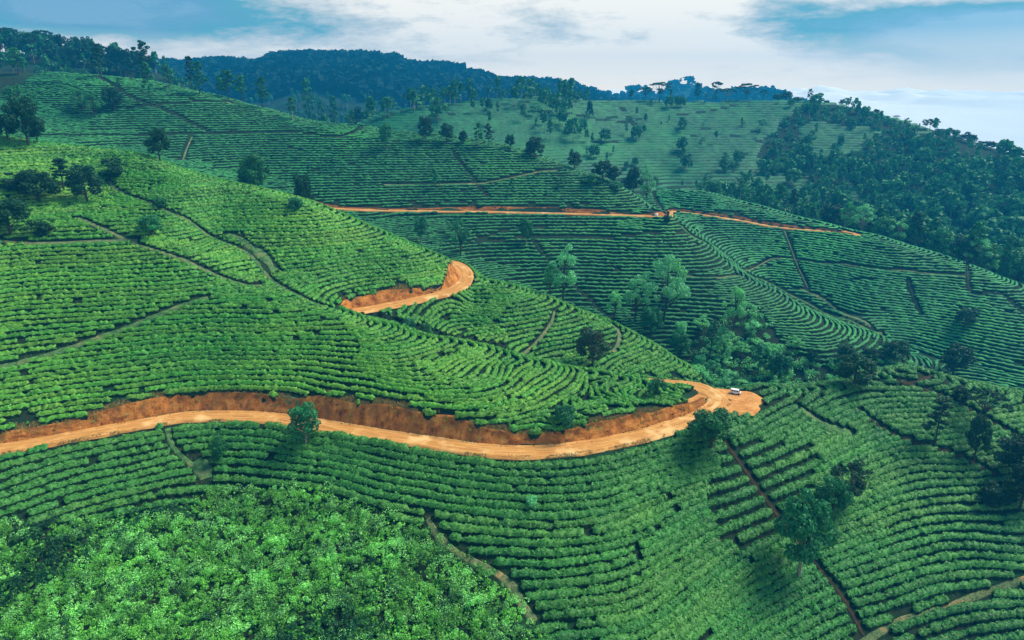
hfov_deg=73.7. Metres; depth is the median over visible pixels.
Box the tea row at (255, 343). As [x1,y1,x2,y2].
[28,259,520,363]
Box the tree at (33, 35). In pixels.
[23,32,38,61]
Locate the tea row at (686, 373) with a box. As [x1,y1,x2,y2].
[670,362,693,377]
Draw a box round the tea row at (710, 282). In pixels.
[508,252,744,284]
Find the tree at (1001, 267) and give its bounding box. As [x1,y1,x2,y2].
[997,256,1023,278]
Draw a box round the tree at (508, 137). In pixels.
[505,134,514,145]
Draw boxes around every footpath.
[0,239,137,244]
[77,217,261,286]
[182,137,192,159]
[280,394,299,407]
[384,170,556,185]
[426,517,537,624]
[522,311,554,354]
[612,325,621,352]
[682,275,741,278]
[724,258,964,276]
[784,231,807,287]
[799,288,870,326]
[861,576,1023,639]
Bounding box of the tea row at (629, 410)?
[0,308,635,428]
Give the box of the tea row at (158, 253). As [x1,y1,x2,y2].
[0,223,377,263]
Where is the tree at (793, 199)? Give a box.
[789,189,800,212]
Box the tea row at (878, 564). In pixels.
[721,540,1023,639]
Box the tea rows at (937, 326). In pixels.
[654,189,1023,389]
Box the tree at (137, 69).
[134,60,150,79]
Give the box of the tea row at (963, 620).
[892,607,1023,639]
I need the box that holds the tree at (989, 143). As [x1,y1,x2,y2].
[986,141,997,149]
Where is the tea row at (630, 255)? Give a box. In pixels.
[450,242,712,259]
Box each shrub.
[0,178,19,189]
[152,196,166,206]
[403,317,415,327]
[422,323,432,333]
[525,495,537,509]
[583,173,599,183]
[609,180,623,189]
[663,210,670,222]
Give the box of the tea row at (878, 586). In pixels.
[753,559,1023,639]
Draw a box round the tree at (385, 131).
[378,122,391,149]
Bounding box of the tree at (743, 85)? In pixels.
[736,83,758,100]
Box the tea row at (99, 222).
[49,206,323,225]
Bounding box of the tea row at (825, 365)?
[666,332,885,367]
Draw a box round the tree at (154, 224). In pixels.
[134,214,162,234]
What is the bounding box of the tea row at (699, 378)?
[695,375,702,381]
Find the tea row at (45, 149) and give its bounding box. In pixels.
[0,144,83,152]
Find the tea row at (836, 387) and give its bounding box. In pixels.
[817,375,885,395]
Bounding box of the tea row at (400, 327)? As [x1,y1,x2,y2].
[358,281,515,342]
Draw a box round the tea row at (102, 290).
[0,243,432,298]
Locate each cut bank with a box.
[0,392,705,444]
[317,201,664,215]
[340,263,458,308]
[668,209,852,233]
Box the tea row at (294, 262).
[0,239,417,289]
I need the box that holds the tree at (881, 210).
[873,206,888,220]
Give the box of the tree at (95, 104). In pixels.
[79,91,106,116]
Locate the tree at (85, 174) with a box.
[64,164,103,200]
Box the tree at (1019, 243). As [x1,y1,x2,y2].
[1006,236,1023,252]
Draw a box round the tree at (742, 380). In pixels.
[735,379,747,385]
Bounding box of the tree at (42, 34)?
[33,30,52,43]
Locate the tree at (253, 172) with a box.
[238,152,270,185]
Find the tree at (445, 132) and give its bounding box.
[438,122,453,143]
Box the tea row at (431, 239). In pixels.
[409,237,457,241]
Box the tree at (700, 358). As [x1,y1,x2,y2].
[695,354,705,364]
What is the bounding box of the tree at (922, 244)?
[919,234,943,254]
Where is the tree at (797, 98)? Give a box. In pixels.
[793,97,803,100]
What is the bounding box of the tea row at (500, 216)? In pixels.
[363,210,671,221]
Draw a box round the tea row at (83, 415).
[0,313,646,433]
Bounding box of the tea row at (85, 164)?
[0,159,165,169]
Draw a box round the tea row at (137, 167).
[0,163,175,176]
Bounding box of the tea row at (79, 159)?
[0,154,150,164]
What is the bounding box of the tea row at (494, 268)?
[477,266,520,271]
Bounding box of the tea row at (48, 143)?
[19,142,58,145]
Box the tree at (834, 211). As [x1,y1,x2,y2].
[820,203,842,223]
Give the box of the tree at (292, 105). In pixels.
[287,97,297,119]
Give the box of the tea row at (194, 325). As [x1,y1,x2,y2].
[0,280,442,345]
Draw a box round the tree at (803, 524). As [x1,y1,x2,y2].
[773,487,839,577]
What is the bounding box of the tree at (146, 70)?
[139,61,153,106]
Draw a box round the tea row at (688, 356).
[675,319,890,358]
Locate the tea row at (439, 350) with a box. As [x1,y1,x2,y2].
[353,293,543,363]
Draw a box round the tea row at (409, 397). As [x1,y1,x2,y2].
[0,301,573,407]
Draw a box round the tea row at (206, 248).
[178,241,258,257]
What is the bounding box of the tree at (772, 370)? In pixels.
[765,361,789,374]
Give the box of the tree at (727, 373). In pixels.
[714,369,736,380]
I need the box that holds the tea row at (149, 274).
[0,235,409,284]
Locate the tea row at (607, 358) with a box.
[592,336,646,367]
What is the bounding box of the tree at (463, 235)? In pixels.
[449,220,470,255]
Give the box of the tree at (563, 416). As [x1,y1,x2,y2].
[554,404,575,429]
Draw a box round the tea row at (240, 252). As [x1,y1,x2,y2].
[209,235,391,257]
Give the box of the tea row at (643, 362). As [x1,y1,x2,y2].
[620,346,671,379]
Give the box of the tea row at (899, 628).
[838,597,1023,639]
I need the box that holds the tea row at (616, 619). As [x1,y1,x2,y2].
[533,467,1013,638]
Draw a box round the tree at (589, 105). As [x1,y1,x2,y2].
[586,101,593,118]
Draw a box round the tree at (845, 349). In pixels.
[836,343,858,359]
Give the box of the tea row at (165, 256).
[0,226,382,267]
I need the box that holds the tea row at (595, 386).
[532,372,630,419]
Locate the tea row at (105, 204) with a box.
[31,194,294,210]
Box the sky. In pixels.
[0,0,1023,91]
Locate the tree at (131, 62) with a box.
[116,48,133,76]
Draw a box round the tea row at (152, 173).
[10,167,189,179]
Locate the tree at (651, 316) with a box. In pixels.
[639,306,664,339]
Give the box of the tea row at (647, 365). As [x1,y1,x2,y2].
[627,345,669,378]
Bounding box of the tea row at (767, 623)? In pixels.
[736,550,1023,639]
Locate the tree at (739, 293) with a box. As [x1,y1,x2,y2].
[722,285,747,333]
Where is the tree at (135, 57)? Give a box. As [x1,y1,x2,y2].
[130,47,140,64]
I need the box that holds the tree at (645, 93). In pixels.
[637,88,652,99]
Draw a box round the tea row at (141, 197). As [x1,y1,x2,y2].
[19,185,265,202]
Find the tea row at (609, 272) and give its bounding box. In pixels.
[485,248,733,277]
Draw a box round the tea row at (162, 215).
[9,199,316,222]
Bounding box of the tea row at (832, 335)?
[630,310,840,339]
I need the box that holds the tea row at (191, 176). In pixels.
[165,172,201,178]
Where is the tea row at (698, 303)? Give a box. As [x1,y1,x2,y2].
[557,266,782,306]
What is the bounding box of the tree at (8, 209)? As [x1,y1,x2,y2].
[0,197,31,234]
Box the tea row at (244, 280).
[206,269,302,286]
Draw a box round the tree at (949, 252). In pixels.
[942,238,963,257]
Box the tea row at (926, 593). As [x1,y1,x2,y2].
[790,578,1023,639]
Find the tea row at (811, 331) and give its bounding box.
[621,304,828,333]
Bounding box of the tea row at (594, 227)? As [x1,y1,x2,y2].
[390,200,687,233]
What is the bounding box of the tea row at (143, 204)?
[24,192,288,210]
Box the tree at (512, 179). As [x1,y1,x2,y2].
[508,178,514,189]
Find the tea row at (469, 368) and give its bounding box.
[436,358,485,380]
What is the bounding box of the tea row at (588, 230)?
[398,204,690,236]
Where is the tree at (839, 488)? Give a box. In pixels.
[815,475,854,510]
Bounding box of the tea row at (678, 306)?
[566,270,788,311]
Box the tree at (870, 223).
[868,212,878,232]
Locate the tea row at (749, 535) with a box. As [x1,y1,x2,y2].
[542,460,1023,622]
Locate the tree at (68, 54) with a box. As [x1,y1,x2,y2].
[56,46,76,67]
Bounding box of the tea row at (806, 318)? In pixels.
[593,308,810,323]
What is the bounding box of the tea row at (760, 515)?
[525,379,1010,603]
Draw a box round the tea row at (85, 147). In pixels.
[71,146,92,150]
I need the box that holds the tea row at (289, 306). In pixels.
[265,296,320,312]
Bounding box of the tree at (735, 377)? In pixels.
[726,373,741,386]
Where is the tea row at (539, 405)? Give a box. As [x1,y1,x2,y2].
[493,313,594,418]
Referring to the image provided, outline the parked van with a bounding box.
[730,388,740,394]
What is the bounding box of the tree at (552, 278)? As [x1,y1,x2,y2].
[542,264,559,295]
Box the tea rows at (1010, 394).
[796,372,1023,526]
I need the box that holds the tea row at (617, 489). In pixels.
[0,375,986,510]
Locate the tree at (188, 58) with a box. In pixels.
[184,56,195,89]
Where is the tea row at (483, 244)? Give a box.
[430,235,703,250]
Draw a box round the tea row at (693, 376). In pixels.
[687,363,699,379]
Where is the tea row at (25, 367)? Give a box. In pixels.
[0,263,531,373]
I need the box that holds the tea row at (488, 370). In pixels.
[451,358,498,385]
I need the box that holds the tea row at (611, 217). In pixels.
[370,192,676,223]
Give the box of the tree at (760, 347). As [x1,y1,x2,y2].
[752,342,765,377]
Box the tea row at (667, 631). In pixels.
[641,493,1021,639]
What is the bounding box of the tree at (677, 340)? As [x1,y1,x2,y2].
[668,332,691,355]
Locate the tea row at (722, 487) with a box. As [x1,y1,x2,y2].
[56,387,1023,539]
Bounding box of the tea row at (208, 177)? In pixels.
[165,175,212,181]
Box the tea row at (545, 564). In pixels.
[493,428,1023,570]
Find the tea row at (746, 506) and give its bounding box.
[485,434,1017,580]
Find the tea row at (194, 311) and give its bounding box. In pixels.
[0,263,452,326]
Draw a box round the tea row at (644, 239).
[415,216,697,243]
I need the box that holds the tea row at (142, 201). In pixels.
[48,191,283,205]
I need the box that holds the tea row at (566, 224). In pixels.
[382,197,683,229]
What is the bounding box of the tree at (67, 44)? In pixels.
[62,40,80,50]
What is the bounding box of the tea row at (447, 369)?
[431,353,484,376]
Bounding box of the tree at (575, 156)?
[567,151,581,168]
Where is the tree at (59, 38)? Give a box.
[55,34,65,49]
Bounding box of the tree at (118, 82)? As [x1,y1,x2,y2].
[115,77,124,90]
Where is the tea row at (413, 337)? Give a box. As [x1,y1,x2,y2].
[361,285,525,348]
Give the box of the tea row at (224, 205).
[0,198,309,218]
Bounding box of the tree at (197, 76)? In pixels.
[190,61,207,93]
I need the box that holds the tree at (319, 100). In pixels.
[317,97,324,120]
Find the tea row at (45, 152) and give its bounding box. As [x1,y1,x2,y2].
[0,147,100,155]
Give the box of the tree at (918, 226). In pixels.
[910,211,924,245]
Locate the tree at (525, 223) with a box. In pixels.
[518,218,533,244]
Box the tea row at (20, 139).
[0,137,24,141]
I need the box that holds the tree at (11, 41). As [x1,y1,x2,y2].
[3,34,19,50]
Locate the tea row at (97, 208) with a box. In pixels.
[28,197,304,213]
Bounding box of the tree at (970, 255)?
[953,235,981,261]
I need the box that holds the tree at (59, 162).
[49,158,70,189]
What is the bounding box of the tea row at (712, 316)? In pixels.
[588,277,804,320]
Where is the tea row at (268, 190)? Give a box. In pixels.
[61,188,271,201]
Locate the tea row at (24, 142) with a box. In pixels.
[0,140,39,143]
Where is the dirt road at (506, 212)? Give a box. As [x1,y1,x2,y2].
[332,207,672,217]
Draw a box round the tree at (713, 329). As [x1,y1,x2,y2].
[704,321,719,359]
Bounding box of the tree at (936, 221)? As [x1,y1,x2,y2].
[927,217,942,232]
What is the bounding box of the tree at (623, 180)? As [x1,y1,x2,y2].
[620,177,626,186]
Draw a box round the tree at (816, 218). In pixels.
[811,214,821,220]
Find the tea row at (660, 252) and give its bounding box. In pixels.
[445,239,709,255]
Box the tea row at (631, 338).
[546,326,635,360]
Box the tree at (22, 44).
[16,34,38,59]
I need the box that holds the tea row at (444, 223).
[379,196,653,228]
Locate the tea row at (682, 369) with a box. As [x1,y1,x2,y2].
[657,359,687,377]
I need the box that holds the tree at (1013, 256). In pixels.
[1001,250,1023,280]
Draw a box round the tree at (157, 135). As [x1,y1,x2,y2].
[144,127,170,160]
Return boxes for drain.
[95,76,210,133]
[128,102,201,108]
[132,126,363,137]
[451,150,487,196]
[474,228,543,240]
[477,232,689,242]
[531,237,613,320]
[535,111,639,121]
[724,440,864,635]
[858,409,998,476]
[896,378,1013,434]
[897,375,932,384]
[907,281,922,314]
[966,264,1023,313]
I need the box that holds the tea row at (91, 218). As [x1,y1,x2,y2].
[25,203,316,221]
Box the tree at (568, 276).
[544,243,576,301]
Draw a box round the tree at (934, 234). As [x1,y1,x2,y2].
[924,226,955,253]
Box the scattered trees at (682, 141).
[565,87,915,209]
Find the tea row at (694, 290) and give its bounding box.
[528,258,758,292]
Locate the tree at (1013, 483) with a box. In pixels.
[1002,463,1023,511]
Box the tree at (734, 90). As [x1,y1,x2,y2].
[719,88,736,96]
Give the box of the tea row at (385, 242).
[217,237,398,261]
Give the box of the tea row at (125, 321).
[0,273,444,334]
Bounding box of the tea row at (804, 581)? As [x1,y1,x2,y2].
[706,531,1023,639]
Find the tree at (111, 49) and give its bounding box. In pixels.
[104,45,118,72]
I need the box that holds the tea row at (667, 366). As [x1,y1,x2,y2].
[642,351,677,376]
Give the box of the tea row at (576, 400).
[570,375,610,404]
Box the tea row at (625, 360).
[608,336,692,381]
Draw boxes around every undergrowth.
[738,101,1023,283]
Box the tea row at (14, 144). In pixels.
[0,141,47,146]
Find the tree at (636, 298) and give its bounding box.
[623,274,651,321]
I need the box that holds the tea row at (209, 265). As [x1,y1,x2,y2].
[0,234,402,280]
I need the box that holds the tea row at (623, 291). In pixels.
[538,260,767,296]
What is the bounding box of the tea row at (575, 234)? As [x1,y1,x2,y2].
[405,208,694,239]
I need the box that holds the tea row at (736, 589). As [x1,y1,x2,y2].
[663,501,1023,639]
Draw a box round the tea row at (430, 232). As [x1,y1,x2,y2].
[392,202,656,234]
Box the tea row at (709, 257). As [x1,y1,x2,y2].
[461,241,716,261]
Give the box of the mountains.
[234,66,773,108]
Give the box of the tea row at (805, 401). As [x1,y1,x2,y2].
[0,365,946,482]
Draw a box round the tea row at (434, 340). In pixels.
[359,289,534,354]
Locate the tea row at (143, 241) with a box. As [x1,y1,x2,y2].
[0,217,360,251]
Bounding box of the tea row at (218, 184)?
[152,180,235,189]
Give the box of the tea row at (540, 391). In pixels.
[474,310,584,411]
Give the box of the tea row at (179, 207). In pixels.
[21,193,300,212]
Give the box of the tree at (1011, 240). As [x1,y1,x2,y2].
[999,235,1016,274]
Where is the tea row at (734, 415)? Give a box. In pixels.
[689,410,738,429]
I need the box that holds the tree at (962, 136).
[956,134,966,140]
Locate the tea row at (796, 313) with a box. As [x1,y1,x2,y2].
[583,305,799,317]
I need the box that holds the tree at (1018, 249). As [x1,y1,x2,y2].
[1009,247,1022,268]
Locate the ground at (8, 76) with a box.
[0,52,1023,639]
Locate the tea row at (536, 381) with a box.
[451,326,557,405]
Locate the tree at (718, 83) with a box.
[709,81,722,102]
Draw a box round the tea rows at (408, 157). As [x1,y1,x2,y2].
[0,72,661,218]
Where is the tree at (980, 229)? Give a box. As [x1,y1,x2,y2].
[968,221,989,264]
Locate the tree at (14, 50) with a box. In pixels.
[7,47,25,74]
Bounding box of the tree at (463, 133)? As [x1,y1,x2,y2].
[458,130,467,141]
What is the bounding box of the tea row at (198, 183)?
[160,177,223,186]
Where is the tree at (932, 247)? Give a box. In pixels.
[921,243,938,251]
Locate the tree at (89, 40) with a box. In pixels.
[80,36,93,51]
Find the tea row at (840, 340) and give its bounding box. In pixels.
[637,312,851,345]
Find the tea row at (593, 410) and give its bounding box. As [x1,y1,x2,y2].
[543,371,607,416]
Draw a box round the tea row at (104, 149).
[89,148,110,151]
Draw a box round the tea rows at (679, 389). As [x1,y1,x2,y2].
[0,148,691,406]
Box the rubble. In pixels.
[27,405,703,446]
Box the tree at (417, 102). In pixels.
[409,98,424,108]
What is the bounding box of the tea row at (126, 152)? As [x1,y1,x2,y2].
[113,150,133,153]
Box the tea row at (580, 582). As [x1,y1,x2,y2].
[501,440,1017,592]
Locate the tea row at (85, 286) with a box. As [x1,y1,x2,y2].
[0,239,424,293]
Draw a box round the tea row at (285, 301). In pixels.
[228,288,319,306]
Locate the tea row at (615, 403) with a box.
[573,400,626,413]
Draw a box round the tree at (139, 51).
[132,50,147,64]
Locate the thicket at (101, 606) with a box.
[0,481,551,639]
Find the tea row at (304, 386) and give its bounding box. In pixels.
[0,304,580,413]
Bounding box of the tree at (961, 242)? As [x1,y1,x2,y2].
[949,234,979,260]
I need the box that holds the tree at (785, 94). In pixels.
[781,91,792,100]
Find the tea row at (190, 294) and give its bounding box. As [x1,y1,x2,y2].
[0,252,444,308]
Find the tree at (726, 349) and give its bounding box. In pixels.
[712,334,735,367]
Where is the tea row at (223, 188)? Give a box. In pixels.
[133,182,248,192]
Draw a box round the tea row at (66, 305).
[0,255,450,312]
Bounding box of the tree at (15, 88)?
[0,83,38,111]
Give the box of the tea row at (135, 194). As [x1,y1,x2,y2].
[87,186,259,196]
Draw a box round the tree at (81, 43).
[73,37,90,66]
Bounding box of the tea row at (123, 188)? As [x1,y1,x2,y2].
[0,181,242,198]
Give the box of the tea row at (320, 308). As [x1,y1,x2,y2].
[0,301,329,328]
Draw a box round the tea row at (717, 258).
[471,240,719,265]
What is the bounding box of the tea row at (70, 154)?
[0,149,122,158]
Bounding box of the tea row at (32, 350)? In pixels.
[0,268,489,355]
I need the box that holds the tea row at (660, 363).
[630,352,673,375]
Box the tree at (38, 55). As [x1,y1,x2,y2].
[29,36,42,58]
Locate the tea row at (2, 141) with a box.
[0,139,32,143]
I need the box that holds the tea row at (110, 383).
[0,299,565,401]
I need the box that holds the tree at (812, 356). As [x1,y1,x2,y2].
[806,348,821,366]
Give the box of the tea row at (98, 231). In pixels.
[3,209,341,239]
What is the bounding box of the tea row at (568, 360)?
[552,353,589,362]
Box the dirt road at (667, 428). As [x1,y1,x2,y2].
[0,260,728,459]
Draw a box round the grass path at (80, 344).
[0,296,207,367]
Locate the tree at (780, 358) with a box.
[767,350,793,382]
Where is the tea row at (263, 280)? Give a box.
[207,272,310,290]
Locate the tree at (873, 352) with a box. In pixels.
[861,346,878,360]
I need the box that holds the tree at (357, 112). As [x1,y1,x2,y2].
[352,106,362,123]
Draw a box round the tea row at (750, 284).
[523,281,753,289]
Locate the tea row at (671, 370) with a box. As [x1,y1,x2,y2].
[649,356,682,377]
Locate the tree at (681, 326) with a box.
[674,321,686,335]
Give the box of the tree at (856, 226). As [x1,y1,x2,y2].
[854,225,865,230]
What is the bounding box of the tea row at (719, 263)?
[475,245,723,269]
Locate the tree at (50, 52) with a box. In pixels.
[41,42,61,61]
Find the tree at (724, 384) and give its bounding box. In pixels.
[716,376,731,388]
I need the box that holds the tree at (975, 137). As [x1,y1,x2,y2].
[965,134,977,141]
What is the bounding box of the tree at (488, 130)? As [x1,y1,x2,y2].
[483,123,493,147]
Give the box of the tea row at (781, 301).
[564,297,784,308]
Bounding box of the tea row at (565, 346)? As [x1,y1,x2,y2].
[528,322,624,356]
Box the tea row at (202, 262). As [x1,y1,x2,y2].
[0,230,395,276]
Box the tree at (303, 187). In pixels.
[292,174,313,199]
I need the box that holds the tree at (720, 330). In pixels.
[716,326,730,336]
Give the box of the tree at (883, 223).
[870,216,897,235]
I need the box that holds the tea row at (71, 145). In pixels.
[48,144,74,147]
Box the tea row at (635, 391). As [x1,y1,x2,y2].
[628,384,675,404]
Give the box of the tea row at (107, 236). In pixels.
[0,212,348,243]
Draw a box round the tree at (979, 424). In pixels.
[964,413,993,459]
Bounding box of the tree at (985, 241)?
[963,235,993,264]
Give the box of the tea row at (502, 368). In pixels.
[470,358,514,388]
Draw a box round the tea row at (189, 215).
[0,201,323,227]
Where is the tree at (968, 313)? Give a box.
[954,307,979,326]
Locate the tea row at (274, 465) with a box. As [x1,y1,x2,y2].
[0,378,1004,518]
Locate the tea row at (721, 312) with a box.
[577,272,795,315]
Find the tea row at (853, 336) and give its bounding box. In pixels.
[798,321,856,348]
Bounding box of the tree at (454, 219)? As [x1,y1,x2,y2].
[450,217,465,227]
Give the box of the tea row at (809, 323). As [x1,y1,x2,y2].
[604,278,815,326]
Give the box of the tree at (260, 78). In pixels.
[254,76,269,107]
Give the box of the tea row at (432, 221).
[371,193,651,225]
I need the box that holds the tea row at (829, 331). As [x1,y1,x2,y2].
[625,316,834,336]
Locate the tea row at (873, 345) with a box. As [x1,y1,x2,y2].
[659,326,879,363]
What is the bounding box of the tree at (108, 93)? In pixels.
[100,87,123,110]
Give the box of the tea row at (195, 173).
[0,170,197,186]
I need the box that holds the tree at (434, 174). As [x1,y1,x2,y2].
[430,168,440,189]
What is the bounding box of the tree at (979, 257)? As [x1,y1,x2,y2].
[971,246,992,266]
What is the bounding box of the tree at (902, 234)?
[886,218,908,239]
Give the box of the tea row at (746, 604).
[710,521,1023,634]
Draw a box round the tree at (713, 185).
[706,179,721,192]
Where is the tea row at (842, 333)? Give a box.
[633,318,846,342]
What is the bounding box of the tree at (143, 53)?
[136,40,150,79]
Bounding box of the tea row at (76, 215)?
[26,201,311,217]
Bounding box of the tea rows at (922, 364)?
[418,242,929,368]
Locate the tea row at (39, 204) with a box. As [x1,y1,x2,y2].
[14,189,278,206]
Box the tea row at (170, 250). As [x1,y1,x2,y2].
[152,236,249,253]
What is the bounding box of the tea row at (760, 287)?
[535,282,762,293]
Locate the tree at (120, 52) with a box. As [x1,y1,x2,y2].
[114,49,129,76]
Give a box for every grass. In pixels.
[0,259,688,436]
[0,397,728,461]
[6,181,1023,639]
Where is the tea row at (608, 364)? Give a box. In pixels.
[600,334,695,381]
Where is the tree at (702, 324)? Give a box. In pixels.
[692,315,709,333]
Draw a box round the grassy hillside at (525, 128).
[357,96,1005,217]
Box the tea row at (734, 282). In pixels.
[513,279,746,284]
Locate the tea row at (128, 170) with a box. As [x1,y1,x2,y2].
[0,165,181,179]
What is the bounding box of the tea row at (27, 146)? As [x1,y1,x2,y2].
[0,143,66,149]
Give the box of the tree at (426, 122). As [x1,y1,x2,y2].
[417,116,432,141]
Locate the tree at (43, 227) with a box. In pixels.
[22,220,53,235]
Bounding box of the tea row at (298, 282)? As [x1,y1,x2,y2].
[214,277,316,294]
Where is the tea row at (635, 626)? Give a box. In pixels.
[537,474,1020,639]
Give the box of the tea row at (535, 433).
[528,321,680,439]
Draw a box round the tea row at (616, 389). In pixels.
[613,378,639,405]
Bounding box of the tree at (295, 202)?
[288,197,302,210]
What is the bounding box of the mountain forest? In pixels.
[108,48,806,107]
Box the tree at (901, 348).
[877,340,911,364]
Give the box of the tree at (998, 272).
[995,268,1005,276]
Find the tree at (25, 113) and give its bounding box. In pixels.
[1,95,42,145]
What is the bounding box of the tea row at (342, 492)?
[26,387,1023,530]
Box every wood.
[0,29,588,141]
[695,93,1023,271]
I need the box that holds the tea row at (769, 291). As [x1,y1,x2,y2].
[543,287,771,298]
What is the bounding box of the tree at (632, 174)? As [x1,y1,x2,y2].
[626,166,644,191]
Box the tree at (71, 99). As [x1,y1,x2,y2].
[63,89,95,110]
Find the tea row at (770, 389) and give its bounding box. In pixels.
[743,383,777,396]
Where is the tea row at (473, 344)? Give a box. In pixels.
[356,301,505,371]
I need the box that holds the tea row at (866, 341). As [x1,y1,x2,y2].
[653,317,871,357]
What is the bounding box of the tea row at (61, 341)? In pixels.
[0,273,479,351]
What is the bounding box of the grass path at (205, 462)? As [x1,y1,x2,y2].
[187,457,211,480]
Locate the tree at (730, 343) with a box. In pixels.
[714,341,732,352]
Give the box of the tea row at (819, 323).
[616,310,821,329]
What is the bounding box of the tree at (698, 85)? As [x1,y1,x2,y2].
[694,82,701,101]
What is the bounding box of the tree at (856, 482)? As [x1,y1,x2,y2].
[830,459,872,496]
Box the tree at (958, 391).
[952,386,971,403]
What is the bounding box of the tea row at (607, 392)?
[508,315,637,427]
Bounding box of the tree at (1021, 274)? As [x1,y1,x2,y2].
[1016,265,1023,280]
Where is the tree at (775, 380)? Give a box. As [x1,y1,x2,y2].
[769,375,779,382]
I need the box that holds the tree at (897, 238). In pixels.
[888,232,904,241]
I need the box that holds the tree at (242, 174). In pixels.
[237,169,250,183]
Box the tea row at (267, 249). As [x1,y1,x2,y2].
[0,228,388,271]
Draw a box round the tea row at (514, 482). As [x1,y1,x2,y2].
[0,365,959,490]
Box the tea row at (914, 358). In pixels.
[911,354,917,365]
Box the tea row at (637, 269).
[480,245,727,273]
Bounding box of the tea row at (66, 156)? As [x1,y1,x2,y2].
[0,151,141,161]
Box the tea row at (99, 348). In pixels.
[0,264,507,364]
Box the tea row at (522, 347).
[513,317,683,400]
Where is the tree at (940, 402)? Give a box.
[921,396,953,445]
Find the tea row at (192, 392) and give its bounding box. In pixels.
[0,308,589,420]
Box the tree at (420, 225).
[413,216,428,242]
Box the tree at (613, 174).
[605,166,621,180]
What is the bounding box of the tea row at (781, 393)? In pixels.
[0,381,786,462]
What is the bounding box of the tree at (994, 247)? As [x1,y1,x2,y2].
[967,243,1000,267]
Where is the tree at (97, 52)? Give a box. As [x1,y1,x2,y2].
[89,42,106,78]
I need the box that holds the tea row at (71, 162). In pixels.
[0,156,158,168]
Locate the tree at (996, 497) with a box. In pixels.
[974,479,1012,508]
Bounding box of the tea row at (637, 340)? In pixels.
[563,328,640,364]
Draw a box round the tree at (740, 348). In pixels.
[735,341,750,357]
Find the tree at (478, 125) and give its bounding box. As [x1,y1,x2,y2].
[473,122,482,146]
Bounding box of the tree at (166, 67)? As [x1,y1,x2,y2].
[162,65,171,88]
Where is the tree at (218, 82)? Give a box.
[215,74,221,94]
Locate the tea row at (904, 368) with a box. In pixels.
[785,365,917,396]
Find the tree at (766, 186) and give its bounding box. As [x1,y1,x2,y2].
[760,183,770,204]
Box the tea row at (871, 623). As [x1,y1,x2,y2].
[813,587,1023,639]
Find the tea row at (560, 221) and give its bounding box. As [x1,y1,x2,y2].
[377,195,679,227]
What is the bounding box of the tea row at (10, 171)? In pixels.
[0,161,171,175]
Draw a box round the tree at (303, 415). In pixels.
[286,401,321,442]
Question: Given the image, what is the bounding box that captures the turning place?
[688,388,764,415]
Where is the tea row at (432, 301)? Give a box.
[0,274,546,383]
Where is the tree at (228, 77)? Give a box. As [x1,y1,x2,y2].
[219,70,234,98]
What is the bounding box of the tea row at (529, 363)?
[507,357,533,382]
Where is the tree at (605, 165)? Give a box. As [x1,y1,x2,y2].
[591,160,611,178]
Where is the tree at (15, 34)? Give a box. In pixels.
[6,29,22,49]
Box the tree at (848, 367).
[833,352,877,386]
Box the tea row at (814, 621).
[767,568,1014,639]
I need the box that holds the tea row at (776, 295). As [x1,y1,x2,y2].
[552,293,778,303]
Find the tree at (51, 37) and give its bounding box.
[47,34,61,47]
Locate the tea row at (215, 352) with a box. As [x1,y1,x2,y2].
[0,271,538,380]
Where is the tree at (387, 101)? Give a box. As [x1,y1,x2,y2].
[380,96,391,116]
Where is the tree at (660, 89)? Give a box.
[645,82,672,102]
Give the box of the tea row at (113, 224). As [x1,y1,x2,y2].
[0,203,330,230]
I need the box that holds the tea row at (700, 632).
[679,511,1023,639]
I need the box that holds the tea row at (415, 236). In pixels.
[404,206,658,238]
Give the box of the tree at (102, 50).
[90,43,104,67]
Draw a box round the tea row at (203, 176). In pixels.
[9,172,206,187]
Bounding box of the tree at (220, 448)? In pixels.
[207,433,230,460]
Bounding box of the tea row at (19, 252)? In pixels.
[0,220,366,255]
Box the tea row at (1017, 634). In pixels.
[966,629,1023,639]
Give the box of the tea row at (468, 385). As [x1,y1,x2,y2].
[376,314,510,390]
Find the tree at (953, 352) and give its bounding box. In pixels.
[938,342,977,374]
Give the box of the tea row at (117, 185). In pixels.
[0,178,228,196]
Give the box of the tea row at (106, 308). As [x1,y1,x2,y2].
[0,258,450,317]
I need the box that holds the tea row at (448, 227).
[386,199,654,231]
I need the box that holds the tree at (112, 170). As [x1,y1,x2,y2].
[98,156,123,178]
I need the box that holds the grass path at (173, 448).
[165,428,206,472]
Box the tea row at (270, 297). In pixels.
[218,282,318,300]
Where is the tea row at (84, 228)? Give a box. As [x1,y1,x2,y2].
[0,206,336,236]
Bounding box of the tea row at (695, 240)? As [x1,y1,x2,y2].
[422,233,700,246]
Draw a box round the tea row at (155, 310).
[0,261,451,322]
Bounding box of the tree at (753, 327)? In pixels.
[745,320,759,333]
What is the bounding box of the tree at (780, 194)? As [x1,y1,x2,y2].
[776,184,786,209]
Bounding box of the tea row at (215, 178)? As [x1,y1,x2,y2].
[0,175,217,191]
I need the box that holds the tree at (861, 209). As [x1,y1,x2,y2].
[851,203,877,230]
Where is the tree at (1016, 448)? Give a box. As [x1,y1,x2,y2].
[993,433,1023,468]
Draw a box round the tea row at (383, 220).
[365,217,646,222]
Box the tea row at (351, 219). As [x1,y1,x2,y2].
[0,213,354,246]
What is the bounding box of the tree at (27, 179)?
[10,169,61,201]
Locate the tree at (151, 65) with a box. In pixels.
[140,60,156,69]
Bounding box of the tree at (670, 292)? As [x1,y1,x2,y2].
[642,254,690,321]
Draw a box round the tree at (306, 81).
[300,78,316,120]
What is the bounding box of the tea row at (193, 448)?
[0,371,972,498]
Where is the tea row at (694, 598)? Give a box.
[584,483,1019,639]
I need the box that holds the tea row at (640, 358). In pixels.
[614,341,683,380]

